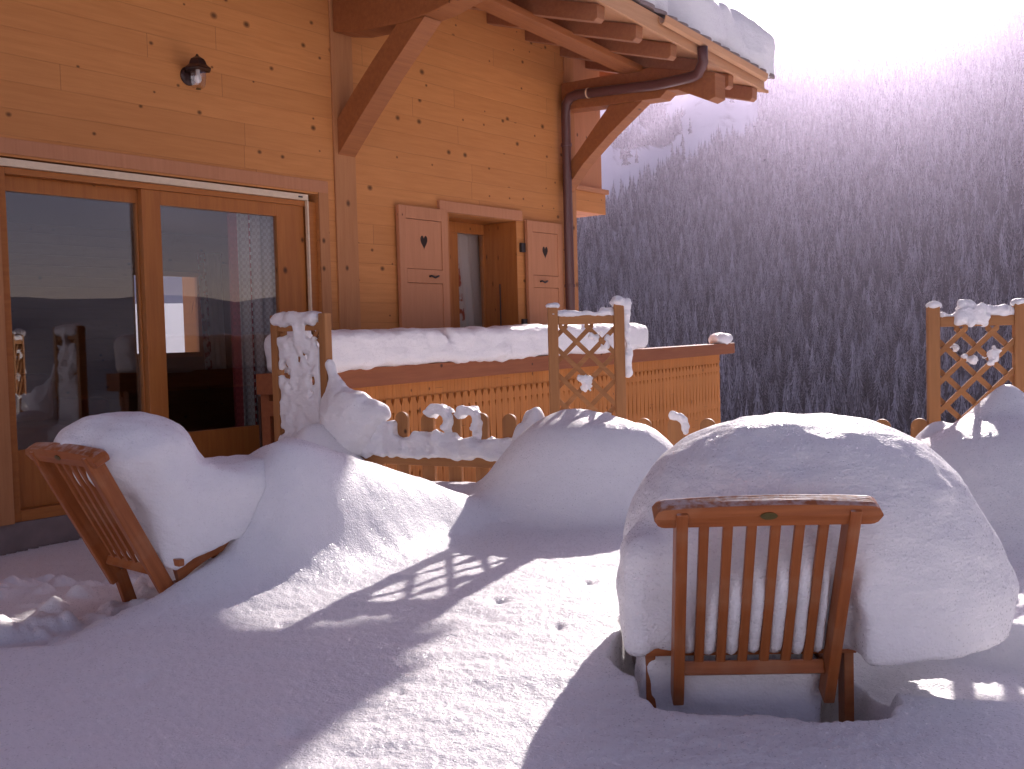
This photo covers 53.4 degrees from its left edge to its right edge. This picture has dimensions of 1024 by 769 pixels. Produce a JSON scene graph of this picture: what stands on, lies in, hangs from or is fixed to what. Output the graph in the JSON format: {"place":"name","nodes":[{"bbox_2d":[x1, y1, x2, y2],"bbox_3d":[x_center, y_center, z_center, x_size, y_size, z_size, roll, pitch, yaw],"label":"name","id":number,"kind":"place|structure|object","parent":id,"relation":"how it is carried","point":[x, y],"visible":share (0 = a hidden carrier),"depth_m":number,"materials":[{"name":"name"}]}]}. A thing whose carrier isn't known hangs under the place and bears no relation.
{"place":"outdoors","nodes":[
{"label":"outdoors","id":0,"kind":"place"},
{"bbox_2d":[14,373,109,449],"bbox_3d":[-4.592,0.367,8.556,0.850,0.850,2.160,1,3,38],"label":"sofa","id":1,"kind":"object","parent":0,"point":[43,414],"visible":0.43,"depth_m":9.17,"materials":[{"name":"fabric"}]},
{"bbox_2d":[0,384,1023,768],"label":"snow ground","id":2,"kind":"structure","parent":0,"point":[336,606],"depth_m":2.98,"materials":[{"name":"snow"}]},
{"bbox_2d":[25,442,228,601],"bbox_3d":[-1.340,0.682,3.929,0.544,0.982,0.806,1,3,41],"label":"wooden chair","id":3,"kind":"object","parent":2,"relation":"on","point":[102,517],"visible":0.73,"depth_m":3.74,"materials":[{"name":"brown wood"}]},
{"bbox_2d":[53,412,265,569],"bbox_3d":[-1.298,0.424,3.996,0.571,0.662,0.933,1,3,41],"label":"snow mound","id":4,"kind":"object","parent":3,"relation":"on","point":[186,500],"visible":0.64,"depth_m":3.71,"materials":[{"name":"snow"}]},
{"bbox_2d":[270,313,331,441],"bbox_3d":[-1.309,0.261,6.402,0.475,1.403,0.060,0,3,33],"label":"trellis","id":5,"kind":"object","parent":2,"relation":"on","point":[322,333],"visible":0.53,"depth_m":6.39,"materials":[{"name":"brown wood"}]},
{"bbox_2d":[270,311,321,441],"bbox_3d":[-1.338,0.098,6.348,0.587,1.113,0.265,0,3,33],"label":"snow crust","id":6,"kind":"object","parent":5,"relation":"attached to","point":[300,401],"visible":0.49,"depth_m":6.35},
{"bbox_2d":[319,359,390,455],"bbox_3d":[-0.952,0.156,6.135,0.466,0.620,0.286,0,3,26],"label":"snow drift","id":7,"kind":"object","parent":2,"relation":"on","point":[350,420],"visible":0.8,"depth_m":6.04,"materials":[{"name":"snow"}]},
{"bbox_2d":[0,0,774,555],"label":"chalet","id":8,"kind":"object","parent":2,"relation":"on","point":[372,158],"visible":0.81,"depth_m":8.62,"materials":[{"name":"wood"}]},
{"bbox_2d":[0,157,318,522],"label":"sliding door","id":9,"kind":"structure","parent":8,"relation":"in","point":[294,217],"depth_m":7.06,"materials":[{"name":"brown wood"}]},
{"bbox_2d":[131,270,203,358],"bbox_3d":[-4.343,-0.878,12.804,0.050,1.080,1.010,1,3,38],"label":"rear window frame","id":10,"kind":"structure","parent":8,"relation":"in","point":[200,349],"depth_m":13.06,"materials":[{"name":"wood"}]},
{"bbox_2d":[180,54,210,89],"bbox_3d":[-2.211,-2.189,7.140,0.201,0.251,0.200,1,3,38],"label":"wall lantern","id":11,"kind":"object","parent":8,"relation":"attached to","point":[194,68],"depth_m":7.13,"materials":[{"name":"metal"}]},
{"bbox_2d":[197,252,226,369],"bbox_3d":[-3.880,-0.947,13.174,0.044,1.500,0.373,1,3,38],"label":"curtain","id":12,"kind":"object","parent":8,"relation":"hanging from","point":[210,287],"visible":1,"depth_m":13.18,"materials":[{"name":"fabric"}]},
{"bbox_2d":[227,212,275,426],"bbox_3d":[-2.010,-0.465,8.097,0.044,2.300,0.523,1,3,38],"label":"curtain","id":13,"kind":"object","parent":8,"relation":"hanging from","point":[251,274],"visible":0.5,"depth_m":8.02,"materials":[{"name":"fabric"}]},
{"bbox_2d":[449,221,485,327],"bbox_3d":[-0.600,-0.525,10.077,0.050,2.165,1.025,1,3,38],"label":"window","id":14,"kind":"structure","parent":8,"relation":"in","point":[454,227],"depth_m":10.11,"materials":[{"name":"orange wood"}]},
{"bbox_2d":[457,233,481,327],"bbox_3d":[-0.447,-0.541,10.507,0.044,2.151,0.616,1,3,38],"label":"curtain","id":15,"kind":"object","parent":8,"relation":"hanging from","point":[469,283],"visible":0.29,"depth_m":10.50,"materials":[{"name":"fabric"}]},
{"bbox_2d":[644,0,774,77],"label":"roof snow","id":16,"kind":"structure","parent":8,"relation":"on","point":[741,34],"depth_m":10.00,"materials":[{"name":"snow"}]},
{"bbox_2d":[361,412,516,481],"bbox_3d":[-0.445,0.602,5.954,1.467,0.882,0.059,0,3,26],"label":"picket fence","id":17,"kind":"object","parent":2,"relation":"on","point":[481,465],"visible":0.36,"depth_m":5.91,"materials":[{"name":"brown wood"}]},
{"bbox_2d":[360,420,511,461],"bbox_3d":[-0.554,0.287,5.968,1.299,0.310,0.138,0,3,26],"label":"snow clump","id":18,"kind":"object","parent":17,"relation":"on","point":[386,439],"visible":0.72,"depth_m":5.88,"materials":[{"name":"snow"}]},
{"bbox_2d":[423,404,454,432],"bbox_3d":[-0.416,0.224,5.934,0.186,0.232,0.124,0,3,26],"label":"snow hood","id":19,"kind":"object","parent":17,"relation":"on","point":[443,411],"visible":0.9,"depth_m":5.88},
{"bbox_2d":[454,405,482,439],"bbox_3d":[-0.247,0.230,5.853,0.193,0.228,0.116,0,3,26],"label":"snow hood","id":20,"kind":"object","parent":17,"relation":"on","point":[463,411],"visible":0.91,"depth_m":5.80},
{"bbox_2d":[256,343,734,481],"bbox_3d":[0.641,0.390,10.285,0.272,1.415,8.332,0,3,33],"label":"balustrade","id":21,"kind":"object","parent":2,"relation":"on","point":[662,383],"visible":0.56,"depth_m":9.34,"materials":[{"name":"brown wood"}]},
{"bbox_2d":[264,323,647,372],"bbox_3d":[-0.080,-0.371,9.096,0.383,0.352,5.518,0,3,33],"label":"snow roll","id":22,"kind":"object","parent":21,"relation":"on","point":[365,349],"visible":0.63,"depth_m":8.18,"materials":[{"name":"snow"}]},
{"bbox_2d":[708,332,732,343],"bbox_3d":[2.754,-0.596,13.493,0.275,0.189,0.474,0,3,33],"label":"snow clump","id":23,"kind":"object","parent":21,"relation":"on","point":[720,338],"visible":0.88,"depth_m":13.35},
{"bbox_2d":[547,304,625,418],"bbox_3d":[0.420,0.257,5.618,0.418,1.390,0.060,-2,3,0],"label":"trellis","id":24,"kind":"object","parent":2,"relation":"on","point":[555,359],"visible":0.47,"depth_m":5.58,"materials":[{"name":"brown wood"}]},
{"bbox_2d":[553,307,613,316],"bbox_3d":[0.384,-0.392,5.590,0.370,0.063,0.080,-2,3,0],"label":"snow patch","id":25,"kind":"object","parent":24,"relation":"on","point":[603,311],"visible":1,"depth_m":5.56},
{"bbox_2d":[577,375,592,391],"bbox_3d":[0.401,-0.009,5.603,0.092,0.104,0.076,-2,3,0],"label":"snow clump","id":26,"kind":"object","parent":24,"relation":"attached to","point":[585,381],"visible":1,"depth_m":5.58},
{"bbox_2d":[588,331,610,349],"bbox_3d":[0.480,-0.240,5.592,0.128,0.103,0.058,-2,3,-14],"label":"snow clump","id":27,"kind":"object","parent":24,"relation":"on","point":[595,338],"visible":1,"depth_m":5.58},
{"bbox_2d":[609,295,632,377],"bbox_3d":[0.600,-0.263,5.598,0.112,0.453,0.103,-3,3,-24],"label":"snow patch","id":28,"kind":"object","parent":24,"relation":"attached to","point":[626,303],"visible":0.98,"depth_m":5.57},
{"bbox_2d":[645,494,883,721],"bbox_3d":[0.626,0.732,2.776,0.544,0.972,0.742,-1,3,2],"label":"wooden chair","id":29,"kind":"object","parent":2,"relation":"on","point":[832,664],"visible":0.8,"depth_m":2.50,"materials":[{"name":"brown wood"}]},
{"bbox_2d":[634,654,821,722],"bbox_3d":[0.582,0.824,2.760,0.489,0.287,0.222,-1,3,2],"label":"snow clump","id":30,"kind":"object","parent":29,"relation":"on","point":[797,696],"visible":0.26,"depth_m":2.66,"materials":[{"name":"snow"}]},
{"bbox_2d":[616,412,1018,665],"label":"snow dome","id":31,"kind":"structure","parent":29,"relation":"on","point":[934,577],"depth_m":2.59,"materials":[{"name":"snow"}]},
{"bbox_2d":[637,418,927,445],"bbox_3d":[1.347,0.597,5.318,1.542,0.854,0.059,0,3,22],"label":"picket fence","id":32,"kind":"object","parent":2,"relation":"on","point":[676,434],"visible":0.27,"depth_m":5.44,"materials":[{"name":"brown wood"}]},
{"bbox_2d":[668,411,689,434],"bbox_3d":[0.903,0.206,5.497,0.116,0.130,0.056,0,3,22],"label":"snow hood","id":33,"kind":"object","parent":32,"relation":"on","point":[681,419],"visible":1,"depth_m":5.47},
{"bbox_2d":[926,303,1023,424],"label":"trellis","id":34,"kind":"object","parent":2,"relation":"on","point":[1014,346],"visible":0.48,"depth_m":4.96,"materials":[{"name":"brown wood"}]},
{"bbox_2d":[940,300,1013,326],"bbox_3d":[2.259,-0.347,4.949,0.364,0.137,0.101,-1,3,12],"label":"snow patch","id":35,"kind":"object","parent":34,"relation":"on","point":[970,313],"visible":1,"depth_m":4.92,"materials":[{"name":"snow"}]},
{"bbox_2d":[982,345,1001,365],"bbox_3d":[2.325,-0.140,4.931,0.070,0.098,0.065,-2,3,-9],"label":"snow clump","id":36,"kind":"object","parent":34,"relation":"attached to","point":[993,355],"visible":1,"depth_m":4.91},
{"bbox_2d":[134,0,1023,434],"bbox_3d":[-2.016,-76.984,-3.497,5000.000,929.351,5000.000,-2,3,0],"label":"mountain","id":37,"kind":"structure","parent":0,"point":[704,116],"depth_m":1177.57,"materials":[{"name":"snow"}]},
{"bbox_2d":[607,260,618,295],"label":"spruce tree","id":38,"kind":"object","parent":37,"relation":"on","point":[616,291],"visible":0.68,"depth_m":923.53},
{"bbox_2d":[631,284,638,316],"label":"spruce tree","id":39,"kind":"object","parent":37,"relation":"on","point":[635,305],"visible":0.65,"depth_m":900.96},
{"bbox_2d":[705,276,712,307],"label":"spruce tree","id":40,"kind":"object","parent":37,"relation":"on","point":[708,293],"visible":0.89,"depth_m":906.18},
{"bbox_2d":[733,298,742,331],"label":"spruce tree","id":41,"kind":"object","parent":37,"relation":"on","point":[740,313],"visible":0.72,"depth_m":861.96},
{"bbox_2d":[739,320,747,357],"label":"spruce tree","id":42,"kind":"object","parent":37,"relation":"on","point":[742,333],"visible":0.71,"depth_m":839.99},
{"bbox_2d":[751,338,760,378],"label":"spruce tree","id":43,"kind":"object","parent":37,"relation":"on","point":[754,358],"visible":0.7,"depth_m":812.73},
{"bbox_2d":[751,321,761,360],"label":"spruce tree","id":44,"kind":"object","parent":37,"relation":"on","point":[755,332],"visible":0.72,"depth_m":828.56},
{"bbox_2d":[758,288,767,327],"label":"spruce tree","id":45,"kind":"object","parent":37,"relation":"on","point":[763,306],"visible":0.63,"depth_m":861.23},
{"bbox_2d":[759,313,767,356],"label":"spruce tree","id":46,"kind":"object","parent":37,"relation":"on","point":[765,338],"visible":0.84,"depth_m":836.29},
{"bbox_2d":[760,364,768,412],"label":"spruce tree","id":47,"kind":"object","parent":37,"relation":"on","point":[764,389],"visible":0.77,"depth_m":759.27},
{"bbox_2d":[764,357,770,400],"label":"spruce tree","id":48,"kind":"object","parent":37,"relation":"on","point":[767,373],"visible":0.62,"depth_m":773.10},
{"bbox_2d":[768,354,782,401],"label":"spruce tree","id":49,"kind":"object","parent":37,"relation":"on","point":[775,370],"visible":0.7,"depth_m":766.41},
{"bbox_2d":[771,375,780,412],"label":"spruce tree","id":50,"kind":"object","parent":37,"relation":"on","point":[775,386],"visible":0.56,"depth_m":749.77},
{"bbox_2d":[773,311,781,350],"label":"spruce tree","id":51,"kind":"object","parent":37,"relation":"on","point":[778,328],"visible":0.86,"depth_m":836.38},
{"bbox_2d":[773,271,781,301],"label":"spruce tree","id":52,"kind":"object","parent":37,"relation":"on","point":[778,289],"visible":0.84,"depth_m":905.56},
{"bbox_2d":[772,347,784,393],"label":"spruce tree","id":53,"kind":"object","parent":37,"relation":"on","point":[779,366],"visible":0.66,"depth_m":772.91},
{"bbox_2d":[779,322,787,370],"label":"spruce tree","id":54,"kind":"object","parent":37,"relation":"on","point":[783,340],"visible":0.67,"depth_m":812.81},
{"bbox_2d":[780,287,789,325],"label":"spruce tree","id":55,"kind":"object","parent":37,"relation":"on","point":[783,300],"visible":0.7,"depth_m":865.54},
{"bbox_2d":[783,344,790,379],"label":"spruce tree","id":56,"kind":"object","parent":37,"relation":"on","point":[787,355],"visible":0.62,"depth_m":786.34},
{"bbox_2d":[781,362,793,403],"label":"spruce tree","id":57,"kind":"object","parent":37,"relation":"on","point":[790,375],"visible":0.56,"depth_m":758.50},
{"bbox_2d":[788,293,798,328],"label":"spruce tree","id":58,"kind":"object","parent":37,"relation":"on","point":[794,306],"visible":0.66,"depth_m":849.98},
{"bbox_2d":[793,318,800,360],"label":"spruce tree","id":59,"kind":"object","parent":37,"relation":"on","point":[796,336],"visible":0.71,"depth_m":814.38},
{"bbox_2d":[577,0,1023,435],"bbox_3d":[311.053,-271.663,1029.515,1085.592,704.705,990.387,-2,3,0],"label":"forest","id":60,"kind":"object","parent":37,"relation":"on","point":[895,146],"visible":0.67,"depth_m":992.25,"materials":[{"name":"plant"}]},
{"bbox_2d":[800,381,805,410],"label":"spruce tree","id":61,"kind":"object","parent":37,"relation":"on","point":[802,401],"visible":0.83,"depth_m":743.82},
{"bbox_2d":[801,357,808,387],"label":"spruce tree","id":62,"kind":"object","parent":37,"relation":"on","point":[804,374],"visible":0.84,"depth_m":767.63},
{"bbox_2d":[802,287,808,313],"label":"spruce tree","id":63,"kind":"object","parent":37,"relation":"on","point":[805,302],"visible":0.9,"depth_m":867.19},
{"bbox_2d":[801,269,810,299],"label":"spruce tree","id":64,"kind":"object","parent":37,"relation":"on","point":[807,284],"visible":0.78,"depth_m":882.23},
{"bbox_2d":[805,285,813,320],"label":"spruce tree","id":65,"kind":"object","parent":37,"relation":"on","point":[811,306],"visible":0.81,"depth_m":856.50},
{"bbox_2d":[807,357,816,403],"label":"spruce tree","id":66,"kind":"object","parent":37,"relation":"on","point":[812,375],"visible":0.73,"depth_m":745.86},
{"bbox_2d":[806,344,817,390],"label":"spruce tree","id":67,"kind":"object","parent":37,"relation":"on","point":[810,359],"visible":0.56,"depth_m":753.93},
{"bbox_2d":[808,291,820,325],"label":"spruce tree","id":68,"kind":"object","parent":37,"relation":"on","point":[815,302],"visible":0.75,"depth_m":846.78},
{"bbox_2d":[816,375,822,411],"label":"spruce tree","id":69,"kind":"object","parent":37,"relation":"on","point":[819,388],"visible":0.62,"depth_m":733.66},
{"bbox_2d":[817,309,825,341],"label":"spruce tree","id":70,"kind":"object","parent":37,"relation":"on","point":[820,323],"visible":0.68,"depth_m":819.75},
{"bbox_2d":[819,280,827,313],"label":"spruce tree","id":71,"kind":"object","parent":37,"relation":"on","point":[821,299],"visible":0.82,"depth_m":859.16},
{"bbox_2d":[821,345,829,386],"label":"spruce tree","id":72,"kind":"object","parent":37,"relation":"on","point":[825,358],"visible":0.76,"depth_m":756.07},
{"bbox_2d":[827,317,836,365],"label":"spruce tree","id":73,"kind":"object","parent":37,"relation":"on","point":[832,343],"visible":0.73,"depth_m":787.04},
{"bbox_2d":[826,352,841,397],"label":"spruce tree","id":74,"kind":"object","parent":37,"relation":"on","point":[834,373],"visible":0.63,"depth_m":735.16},
{"bbox_2d":[830,288,837,326],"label":"spruce tree","id":75,"kind":"object","parent":37,"relation":"on","point":[833,312],"visible":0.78,"depth_m":838.14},
{"bbox_2d":[833,310,843,342],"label":"spruce tree","id":76,"kind":"object","parent":37,"relation":"on","point":[839,323],"visible":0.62,"depth_m":810.93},
{"bbox_2d":[835,329,843,369],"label":"spruce tree","id":77,"kind":"object","parent":37,"relation":"on","point":[838,342],"visible":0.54,"depth_m":765.09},
{"bbox_2d":[836,349,847,402],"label":"spruce tree","id":78,"kind":"object","parent":37,"relation":"on","point":[839,364],"visible":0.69,"depth_m":736.14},
{"bbox_2d":[843,339,850,379],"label":"spruce tree","id":79,"kind":"object","parent":37,"relation":"on","point":[848,354],"visible":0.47,"depth_m":758.82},
{"bbox_2d":[846,361,854,405],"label":"spruce tree","id":80,"kind":"object","parent":37,"relation":"on","point":[852,379],"visible":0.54,"depth_m":722.85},
{"bbox_2d":[846,340,855,390],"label":"spruce tree","id":81,"kind":"object","parent":37,"relation":"on","point":[852,356],"visible":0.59,"depth_m":741.14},
{"bbox_2d":[851,272,860,306],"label":"spruce tree","id":82,"kind":"object","parent":37,"relation":"on","point":[855,289],"visible":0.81,"depth_m":849.00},
{"bbox_2d":[857,352,869,398],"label":"spruce tree","id":83,"kind":"object","parent":37,"relation":"on","point":[859,364],"visible":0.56,"depth_m":731.10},
{"bbox_2d":[859,260,868,299],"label":"spruce tree","id":84,"kind":"object","parent":37,"relation":"on","point":[865,279],"visible":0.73,"depth_m":852.14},
{"bbox_2d":[862,341,871,392],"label":"spruce tree","id":85,"kind":"object","parent":37,"relation":"on","point":[867,370],"visible":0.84,"depth_m":733.65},
{"bbox_2d":[864,290,873,328],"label":"spruce tree","id":86,"kind":"object","parent":37,"relation":"on","point":[869,305],"visible":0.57,"depth_m":813.10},
{"bbox_2d":[866,276,875,311],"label":"spruce tree","id":87,"kind":"object","parent":37,"relation":"on","point":[870,288],"visible":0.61,"depth_m":837.32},
{"bbox_2d":[866,364,876,408],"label":"spruce tree","id":88,"kind":"object","parent":37,"relation":"on","point":[872,377],"visible":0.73,"depth_m":718.64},
{"bbox_2d":[869,336,876,379],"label":"spruce tree","id":89,"kind":"object","parent":37,"relation":"on","point":[871,353],"visible":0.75,"depth_m":736.48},
{"bbox_2d":[869,370,882,416],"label":"spruce tree","id":90,"kind":"object","parent":37,"relation":"on","point":[878,390],"visible":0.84,"depth_m":710.48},
{"bbox_2d":[872,322,884,366],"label":"spruce tree","id":91,"kind":"object","parent":37,"relation":"on","point":[876,340],"visible":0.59,"depth_m":757.69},
{"bbox_2d":[875,340,885,371],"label":"spruce tree","id":92,"kind":"object","parent":37,"relation":"on","point":[880,348],"visible":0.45,"depth_m":739.38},
{"bbox_2d":[879,349,887,392],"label":"spruce tree","id":93,"kind":"object","parent":37,"relation":"on","point":[882,373],"visible":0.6,"depth_m":717.18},
{"bbox_2d":[879,261,890,298],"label":"spruce tree","id":94,"kind":"object","parent":37,"relation":"on","point":[885,284],"visible":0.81,"depth_m":838.81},
{"bbox_2d":[883,314,891,353],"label":"spruce tree","id":95,"kind":"object","parent":37,"relation":"on","point":[887,329],"visible":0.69,"depth_m":771.92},
{"bbox_2d":[884,348,892,386],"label":"spruce tree","id":96,"kind":"object","parent":37,"relation":"on","point":[888,373],"visible":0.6,"depth_m":724.29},
{"bbox_2d":[893,300,902,338],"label":"spruce tree","id":97,"kind":"object","parent":37,"relation":"on","point":[898,325],"visible":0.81,"depth_m":795.26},
{"bbox_2d":[895,351,901,388],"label":"spruce tree","id":98,"kind":"object","parent":37,"relation":"on","point":[897,371],"visible":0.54,"depth_m":714.92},
{"bbox_2d":[895,277,903,313],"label":"spruce tree","id":99,"kind":"object","parent":37,"relation":"on","point":[899,287],"visible":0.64,"depth_m":819.13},
{"bbox_2d":[899,362,909,415],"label":"spruce tree","id":100,"kind":"object","parent":37,"relation":"on","point":[903,383],"visible":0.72,"depth_m":702.45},
{"bbox_2d":[902,261,910,298],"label":"spruce tree","id":101,"kind":"object","parent":37,"relation":"on","point":[906,276],"visible":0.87,"depth_m":828.93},
{"bbox_2d":[901,317,912,353],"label":"spruce tree","id":102,"kind":"object","parent":37,"relation":"on","point":[906,335],"visible":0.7,"depth_m":755.66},
{"bbox_2d":[900,357,913,405],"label":"spruce tree","id":103,"kind":"object","parent":37,"relation":"on","point":[907,375],"visible":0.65,"depth_m":707.48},
{"bbox_2d":[907,341,916,386],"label":"spruce tree","id":104,"kind":"object","parent":37,"relation":"on","point":[913,358],"visible":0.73,"depth_m":720.33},
{"bbox_2d":[908,264,921,308],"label":"spruce tree","id":105,"kind":"object","parent":37,"relation":"on","point":[913,280],"visible":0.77,"depth_m":814.14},
{"bbox_2d":[910,315,922,364],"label":"spruce tree","id":106,"kind":"object","parent":37,"relation":"on","point":[914,328],"visible":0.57,"depth_m":746.37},
{"bbox_2d":[913,277,922,311],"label":"spruce tree","id":107,"kind":"object","parent":37,"relation":"on","point":[917,298],"visible":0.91,"depth_m":810.10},
{"bbox_2d":[913,333,922,377],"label":"spruce tree","id":108,"kind":"object","parent":37,"relation":"on","point":[915,347],"visible":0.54,"depth_m":729.72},
{"bbox_2d":[912,356,924,401],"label":"spruce tree","id":109,"kind":"object","parent":37,"relation":"on","point":[919,369],"visible":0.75,"depth_m":704.27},
{"bbox_2d":[913,369,924,406],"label":"spruce tree","id":110,"kind":"object","parent":37,"relation":"on","point":[918,388],"visible":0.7,"depth_m":701.88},
{"bbox_2d":[922,282,930,318],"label":"spruce tree","id":111,"kind":"object","parent":37,"relation":"on","point":[927,294],"visible":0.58,"depth_m":793.76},
{"bbox_2d":[954,259,963,295],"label":"spruce tree","id":112,"kind":"object","parent":37,"relation":"on","point":[958,272],"visible":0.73,"depth_m":789.36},
{"bbox_2d":[960,256,973,299],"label":"spruce tree","id":113,"kind":"object","parent":37,"relation":"on","point":[968,274],"visible":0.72,"depth_m":775.48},
{"bbox_2d":[972,258,980,302],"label":"spruce tree","id":114,"kind":"object","parent":37,"relation":"on","point":[975,282],"visible":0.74,"depth_m":769.53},
{"bbox_2d":[978,259,990,302],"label":"spruce tree","id":115,"kind":"object","parent":37,"relation":"on","point":[984,282],"visible":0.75,"depth_m":759.48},
{"bbox_2d":[717,0,777,24],"label":"sky","id":116,"kind":"structure","parent":0,"point":[752,9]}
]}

